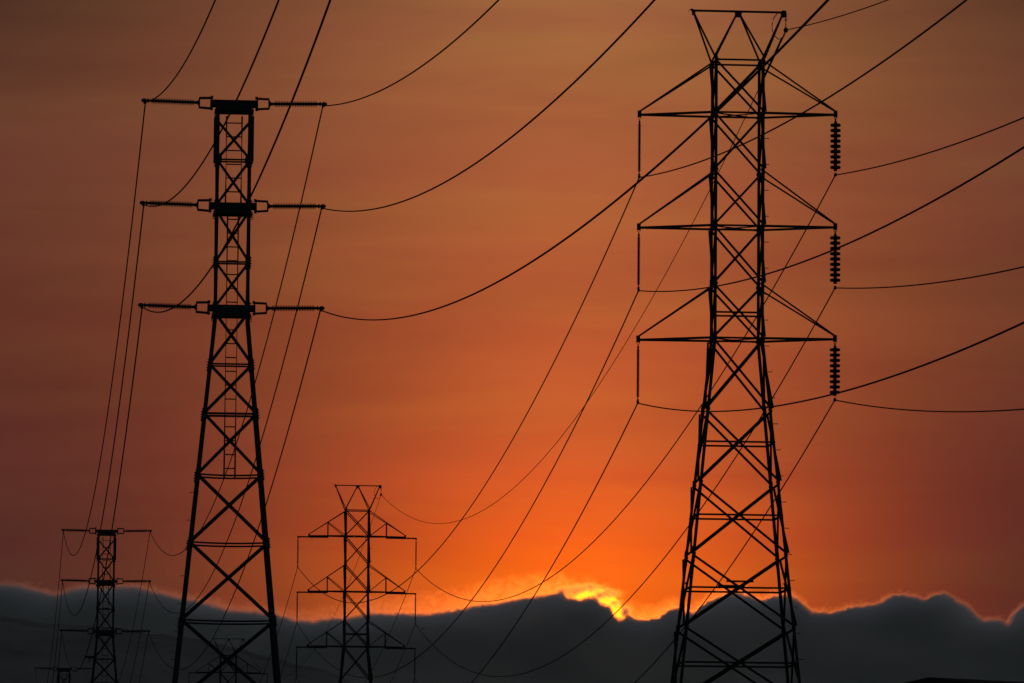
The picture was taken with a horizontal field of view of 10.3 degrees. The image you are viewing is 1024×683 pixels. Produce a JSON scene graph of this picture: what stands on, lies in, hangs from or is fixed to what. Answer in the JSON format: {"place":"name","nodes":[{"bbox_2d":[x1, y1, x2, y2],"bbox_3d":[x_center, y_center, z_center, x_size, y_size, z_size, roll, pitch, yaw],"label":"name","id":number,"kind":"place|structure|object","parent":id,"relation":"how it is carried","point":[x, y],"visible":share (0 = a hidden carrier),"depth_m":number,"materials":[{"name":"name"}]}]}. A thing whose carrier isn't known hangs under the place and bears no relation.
{"place":"outdoors","nodes":[
{"label":"outdoors","id":0,"kind":"place"},
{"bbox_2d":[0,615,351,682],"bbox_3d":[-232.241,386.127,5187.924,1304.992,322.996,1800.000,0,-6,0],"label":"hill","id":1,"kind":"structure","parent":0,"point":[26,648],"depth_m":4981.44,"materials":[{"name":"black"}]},
{"bbox_2d":[0,0,1023,682],"label":"sky","id":2,"kind":"structure","parent":0,"point":[905,533],"materials":[{"name":"orange"}]},
{"bbox_2d":[905,677,1023,682],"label":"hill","id":3,"kind":"structure","parent":0,"point":[938,680],"depth_m":109.95,"materials":[{"name":"black"}]},
{"bbox_3d":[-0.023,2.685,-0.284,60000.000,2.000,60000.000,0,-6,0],"label":"ground","id":4,"kind":"structure","parent":0,"visible":0},
{"bbox_2d":[34,666,91,682],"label":"post insulator tower","id":5,"kind":"structure","parent":4,"relation":"on","point":[63,670],"depth_m":880.50,"materials":[{"name":"metal"}]},
{"bbox_2d":[60,527,151,682],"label":"post insulator tower","id":6,"kind":"structure","parent":4,"relation":"on","point":[112,631],"depth_m":581.59,"materials":[{"name":"metal"}]},
{"bbox_2d":[35,537,62,681],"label":"conductor","id":7,"kind":"object","parent":6,"relation":"hanging from","point":[56,609],"visible":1,"depth_m":628.70,"materials":[{"name":"metal"}]},
{"bbox_2d":[52,583,62,682],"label":"conductor","id":8,"kind":"object","parent":6,"relation":"attached to","point":[57,633],"visible":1,"depth_m":613.05,"materials":[{"name":"metal"}]},
{"bbox_2d":[57,632,61,678],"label":"conductor","id":9,"kind":"object","parent":6,"relation":"attached to","point":[59,655],"visible":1,"depth_m":595.60,"materials":[{"name":"metal"}]},
{"bbox_2d":[61,308,142,671],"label":"conductor","id":10,"kind":"object","parent":6,"relation":"attached to","point":[117,489],"visible":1,"depth_m":327.82,"materials":[{"name":"metal"}]},
{"bbox_2d":[94,533,149,682],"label":"conductor","id":11,"kind":"object","parent":6,"relation":"hanging from","point":[137,605],"visible":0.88,"depth_m":625.83,"materials":[{"name":"metal"}]},
{"bbox_2d":[130,584,148,681],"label":"conductor","id":12,"kind":"object","parent":6,"relation":"attached to","point":[140,633],"visible":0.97,"depth_m":610.66,"materials":[{"name":"metal"}]},
{"bbox_2d":[139,633,148,682],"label":"conductor","id":13,"kind":"object","parent":6,"relation":"hanging from","point":[143,659],"visible":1,"depth_m":597.53,"materials":[{"name":"metal"}]},
{"bbox_2d":[149,210,321,612],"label":"conductor","id":14,"kind":"object","parent":6,"relation":"attached to","point":[270,407],"visible":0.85,"depth_m":326.88,"materials":[{"name":"metal"}]},
{"bbox_2d":[189,638,267,682],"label":"lattice tower","id":15,"kind":"structure","parent":4,"relation":"on","point":[235,670],"depth_m":894.86,"materials":[{"name":"metal"}]},
{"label":"earth wire hanger","id":16,"kind":"object","parent":15,"relation":"hanging from","visible":0},
{"bbox_2d":[245,499,379,676],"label":"earth wire","id":17,"kind":"object","parent":16,"relation":"hanging from","point":[334,614],"visible":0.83,"depth_m":671.03,"materials":[{"name":"metal"}]},
{"bbox_2d":[138,96,326,682],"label":"post insulator tower","id":18,"kind":"structure","parent":4,"relation":"on","point":[227,210],"depth_m":282.47,"materials":[{"name":"metal"}]},
{"bbox_2d":[62,206,143,615],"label":"conductor","id":19,"kind":"object","parent":18,"relation":"attached to","point":[118,408],"visible":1,"depth_m":329.33,"materials":[{"name":"metal"}]},
{"bbox_2d":[63,104,145,555],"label":"conductor","id":20,"kind":"object","parent":18,"relation":"attached to","point":[119,321],"visible":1,"depth_m":330.59,"materials":[{"name":"metal"}]},
{"bbox_2d":[145,0,215,102],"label":"conductor","id":21,"kind":"object","parent":18,"relation":"attached to","point":[189,53],"visible":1,"depth_m":226.38,"materials":[{"name":"metal"}]},
{"bbox_2d":[143,0,279,206],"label":"conductor","id":22,"kind":"object","parent":18,"relation":"attached to","point":[267,28],"visible":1,"depth_m":189.38,"materials":[{"name":"metal"}]},
{"bbox_2d":[148,312,319,669],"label":"conductor","id":23,"kind":"object","parent":18,"relation":"attached to","point":[269,491],"visible":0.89,"depth_m":323.96,"materials":[{"name":"metal"}]},
{"bbox_2d":[142,0,330,312],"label":"conductor","id":24,"kind":"object","parent":18,"relation":"attached to","point":[302,74],"visible":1,"depth_m":170.08,"materials":[{"name":"metal"}]},
{"bbox_2d":[150,107,322,555],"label":"conductor","id":25,"kind":"object","parent":18,"relation":"attached to","point":[272,317],"visible":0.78,"depth_m":325.88,"materials":[{"name":"metal"}]},
{"bbox_2d":[323,0,498,105],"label":"conductor","id":26,"kind":"object","parent":18,"relation":"attached to","point":[467,29],"visible":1,"depth_m":225.93,"materials":[{"name":"metal"}]},
{"bbox_2d":[321,0,654,211],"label":"conductor","id":27,"kind":"object","parent":18,"relation":"attached to","point":[584,72],"visible":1,"depth_m":188.79,"materials":[{"name":"metal"}]},
{"bbox_2d":[320,0,828,320],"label":"conductor","id":28,"kind":"object","parent":18,"relation":"attached to","point":[711,116],"visible":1,"depth_m":156.31,"materials":[{"name":"metal"}]},
{"bbox_2d":[296,484,416,682],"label":"lattice tower","id":29,"kind":"structure","parent":4,"relation":"on","point":[368,536],"depth_m":590.57,"materials":[{"name":"metal"}]},
{"bbox_2d":[296,594,297,621],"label":"suspension insulator","id":30,"kind":"object","parent":29,"relation":"hanging from","point":[297,607],"visible":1,"depth_m":589.98,"materials":[{"name":"metal"}]},
{"bbox_2d":[280,623,296,675],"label":"conductor","id":31,"kind":"object","parent":30,"relation":"hanging from","point":[289,648],"visible":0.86,"depth_m":604.15,"materials":[{"name":"metal"}]},
{"bbox_2d":[297,539,298,566],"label":"suspension insulator","id":32,"kind":"object","parent":29,"relation":"hanging from","point":[297,552],"visible":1,"depth_m":590.59,"materials":[{"name":"metal"}]},
{"bbox_2d":[259,567,297,682],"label":"conductor","id":33,"kind":"object","parent":32,"relation":"hanging from","point":[281,621],"visible":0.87,"depth_m":616.44,"materials":[{"name":"metal"}]},
{"bbox_2d":[414,651,415,678],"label":"suspension insulator","id":34,"kind":"object","parent":29,"relation":"hanging from","point":[414,664],"visible":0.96,"depth_m":590.50,"materials":[{"name":"metal"}]},
{"bbox_2d":[414,595,415,623],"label":"suspension insulator","id":35,"kind":"object","parent":29,"relation":"hanging from","point":[415,609],"visible":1,"depth_m":591.07,"materials":[{"name":"metal"}]},
{"bbox_2d":[390,625,414,682],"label":"conductor","id":36,"kind":"object","parent":35,"relation":"hanging from","point":[403,653],"visible":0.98,"depth_m":607.83,"materials":[{"name":"metal"}]},
{"bbox_2d":[415,541,416,568],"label":"suspension insulator","id":37,"kind":"object","parent":29,"relation":"hanging from","point":[415,554],"visible":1,"depth_m":591.71,"materials":[{"name":"metal"}]},
{"bbox_2d":[365,569,415,682],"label":"conductor","id":38,"kind":"object","parent":37,"relation":"hanging from","point":[395,620],"visible":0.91,"depth_m":616.96,"materials":[{"name":"metal"}]},
{"bbox_2d":[636,9,837,682],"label":"lattice tower","id":39,"kind":"structure","parent":4,"relation":"on","point":[712,341],"depth_m":287.38,"materials":[{"name":"metal"}]},
{"bbox_2d":[636,345,639,402],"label":"suspension insulator","id":40,"kind":"object","parent":39,"relation":"hanging from","point":[637,373],"visible":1,"depth_m":286.57,"materials":[{"name":"metal"}]},
{"bbox_2d":[296,404,637,682],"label":"conductor","id":41,"kind":"object","parent":40,"relation":"hanging from","point":[565,542],"visible":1,"depth_m":319.11,"materials":[{"name":"metal"}]},
{"bbox_2d":[637,322,1023,411],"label":"conductor","id":42,"kind":"object","parent":40,"relation":"hanging from","point":[977,343],"visible":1,"depth_m":197.91,"materials":[{"name":"metal"}]},
{"bbox_2d":[637,233,639,290],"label":"suspension insulator","id":43,"kind":"object","parent":39,"relation":"hanging from","point":[638,264],"visible":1,"depth_m":287.18,"materials":[{"name":"metal"}]},
{"bbox_2d":[297,291,638,677],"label":"conductor","id":44,"kind":"object","parent":43,"relation":"hanging from","point":[524,518],"visible":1,"depth_m":342.70,"materials":[{"name":"metal"}]},
{"bbox_2d":[638,146,1023,291],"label":"conductor","id":45,"kind":"object","parent":43,"relation":"hanging from","point":[957,187],"visible":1,"depth_m":198.68,"materials":[{"name":"metal"}]},
{"bbox_2d":[638,119,640,178],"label":"suspension insulator","id":46,"kind":"object","parent":39,"relation":"hanging from","point":[639,148],"visible":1,"depth_m":287.77,"materials":[{"name":"metal"}]},
{"bbox_2d":[298,178,638,602],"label":"conductor","id":47,"kind":"object","parent":46,"relation":"hanging from","point":[520,424],"visible":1,"depth_m":346.66,"materials":[{"name":"metal"}]},
{"bbox_2d":[639,0,966,177],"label":"conductor","id":48,"kind":"object","parent":46,"relation":"hanging from","point":[912,40],"visible":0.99,"depth_m":210.74,"materials":[{"name":"metal"}]},
{"bbox_2d":[772,12,787,39],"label":"earth wire hanger","id":49,"kind":"object","parent":39,"relation":"hanging from","point":[785,30],"visible":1,"depth_m":289.08,"materials":[{"name":"metal"}]},
{"bbox_2d":[383,33,784,523],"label":"earth wire","id":50,"kind":"object","parent":49,"relation":"hanging from","point":[619,352],"visible":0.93,"depth_m":363.61,"materials":[{"name":"metal"}]},
{"bbox_2d":[765,37,782,76],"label":"armour rod","id":51,"kind":"object","parent":50,"relation":"attached to","point":[777,48],"visible":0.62,"depth_m":293.18,"materials":[{"name":"metal"}]},
{"bbox_2d":[786,0,887,29],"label":"earth wire","id":52,"kind":"object","parent":49,"relation":"attached to","point":[839,16],"visible":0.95,"depth_m":269.10,"materials":[{"name":"metal"}]},
{"bbox_2d":[830,344,839,401],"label":"suspension insulator","id":53,"kind":"object","parent":39,"relation":"hanging from","point":[834,365],"visible":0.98,"depth_m":287.29,"materials":[{"name":"metal"}]},
{"bbox_2d":[415,401,833,682],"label":"conductor","id":54,"kind":"object","parent":53,"relation":"hanging from","point":[748,539],"visible":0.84,"depth_m":320.48,"materials":[{"name":"metal"}]},
{"bbox_2d":[835,400,1023,411],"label":"conductor","id":55,"kind":"object","parent":53,"relation":"hanging from","point":[930,411],"visible":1,"depth_m":254.07,"materials":[{"name":"metal"}]},
{"bbox_2d":[830,118,840,176],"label":"suspension insulator","id":56,"kind":"object","parent":39,"relation":"hanging from","point":[835,145],"visible":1,"depth_m":288.49,"materials":[{"name":"metal"}]},
{"bbox_2d":[416,177,834,601],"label":"conductor","id":57,"kind":"object","parent":56,"relation":"hanging from","point":[679,436],"visible":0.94,"depth_m":360.20,"materials":[{"name":"metal"}]},
{"bbox_2d":[835,117,1023,175],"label":"conductor","id":58,"kind":"object","parent":56,"relation":"hanging from","point":[934,150],"visible":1,"depth_m":252.14,"materials":[{"name":"metal"}]},
{"bbox_2d":[830,231,840,289],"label":"suspension insulator","id":59,"kind":"object","parent":39,"relation":"hanging from","point":[835,264],"visible":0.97,"depth_m":287.89,"materials":[{"name":"metal"}]},
{"bbox_2d":[415,289,833,676],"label":"conductor","id":60,"kind":"object","parent":59,"relation":"hanging from","point":[676,541],"visible":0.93,"depth_m":362.78,"materials":[{"name":"metal"}]},
{"bbox_2d":[835,266,1023,288],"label":"conductor","id":61,"kind":"object","parent":59,"relation":"hanging from","point":[933,282],"visible":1,"depth_m":252.25,"materials":[{"name":"metal"}]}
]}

